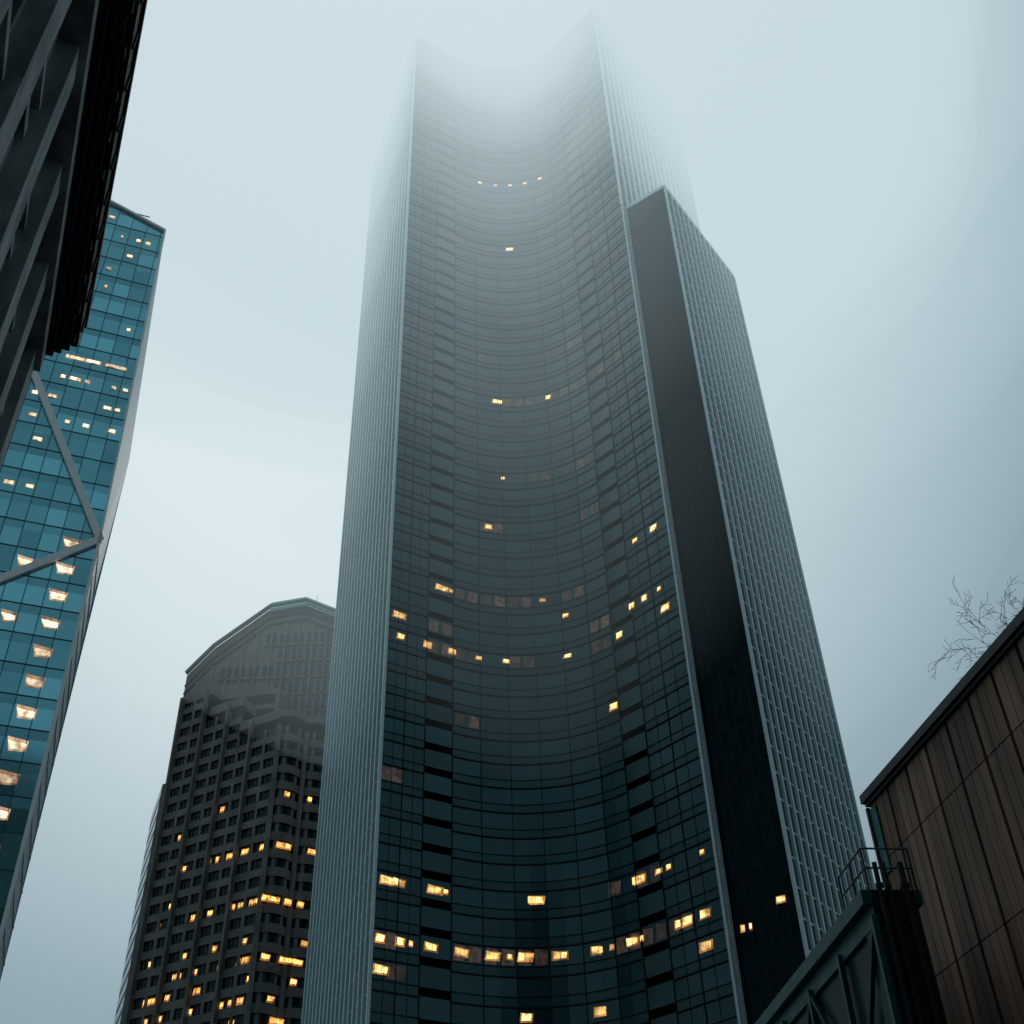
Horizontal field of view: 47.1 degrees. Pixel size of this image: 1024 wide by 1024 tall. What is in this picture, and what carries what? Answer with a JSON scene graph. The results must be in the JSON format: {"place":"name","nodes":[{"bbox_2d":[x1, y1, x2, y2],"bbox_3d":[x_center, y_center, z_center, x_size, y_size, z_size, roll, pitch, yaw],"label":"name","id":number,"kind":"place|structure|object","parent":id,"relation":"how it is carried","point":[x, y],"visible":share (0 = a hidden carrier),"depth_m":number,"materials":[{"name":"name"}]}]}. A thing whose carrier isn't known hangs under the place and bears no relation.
{"place":"outdoors","nodes":[
{"label":"outdoors","id":0,"kind":"place"},
{"bbox_2d":[0,200,165,979],"bbox_3d":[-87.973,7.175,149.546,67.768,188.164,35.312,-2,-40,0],"label":"braced glass tower","id":1,"kind":"structure","parent":0,"point":[63,469],"depth_m":157.23,"materials":[{"name":"teal glass"}]},
{"bbox_2d":[0,215,150,847],"bbox_3d":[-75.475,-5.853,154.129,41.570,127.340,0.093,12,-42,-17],"label":"lit windows","id":2,"kind":"structure","parent":1,"relation":"in","point":[14,744],"depth_m":146.18,"materials":[{"name":"yellow glass"}]},
{"bbox_2d":[0,0,1023,1023],"label":"sky","id":3,"kind":"structure","parent":0,"point":[856,167],"materials":[{"name":"grey"}]},
{"bbox_2d":[301,6,875,1023],"bbox_3d":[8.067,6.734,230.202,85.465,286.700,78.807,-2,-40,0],"label":"curved skyscraper","id":4,"kind":"structure","parent":0,"point":[583,758],"depth_m":189.97,"materials":[{"name":"black glass"}]},
{"bbox_2d":[372,177,785,1022],"bbox_3d":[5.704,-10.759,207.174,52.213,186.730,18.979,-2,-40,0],"label":"lit windows","id":5,"kind":"structure","parent":4,"relation":"in","point":[525,957],"depth_m":163.59,"materials":[{"name":"yellow glass"}]},
{"bbox_2d":[859,607,1023,1023],"bbox_3d":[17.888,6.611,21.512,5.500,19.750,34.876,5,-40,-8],"label":"panel clad building","id":6,"kind":"structure","parent":0,"point":[941,796],"depth_m":33.93,"materials":[{"name":"brown"}]},
{"label":"ground","id":7,"kind":"structure","parent":0,"visible":0},
{"bbox_2d":[0,0,147,467],"bbox_3d":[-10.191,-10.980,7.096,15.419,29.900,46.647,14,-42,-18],"label":"corniced stone building","id":8,"kind":"structure","parent":7,"relation":"on","point":[67,68],"depth_m":26.61,"materials":[{"name":"black"}]},
{"bbox_2d":[114,595,335,1023],"bbox_3d":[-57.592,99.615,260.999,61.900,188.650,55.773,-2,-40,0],"label":"granite vaulted tower","id":9,"kind":"structure","parent":7,"relation":"on","point":[219,932],"depth_m":258.50,"materials":[{"name":"grey stone"}]},
{"bbox_2d":[142,791,315,1023],"bbox_3d":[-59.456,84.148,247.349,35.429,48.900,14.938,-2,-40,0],"label":"lit windows","id":10,"kind":"structure","parent":9,"relation":"in","point":[264,956],"depth_m":241.65,"materials":[{"name":"yellow glass"}]},
{"bbox_2d":[755,847,946,1023],"bbox_3d":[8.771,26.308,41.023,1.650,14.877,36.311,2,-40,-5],"label":"green steel skybridge","id":11,"kind":"object","parent":7,"relation":"on","point":[867,960],"visible":1,"depth_m":31.37,"materials":[{"name":"teal metal"}]},
{"bbox_2d":[928,575,1023,679],"bbox_3d":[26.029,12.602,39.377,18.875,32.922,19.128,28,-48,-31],"label":"bare tree","id":12,"kind":"object","parent":7,"relation":"on","point":[981,606],"visible":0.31,"depth_m":45.98,"materials":[{"name":"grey plant"}]}
]}

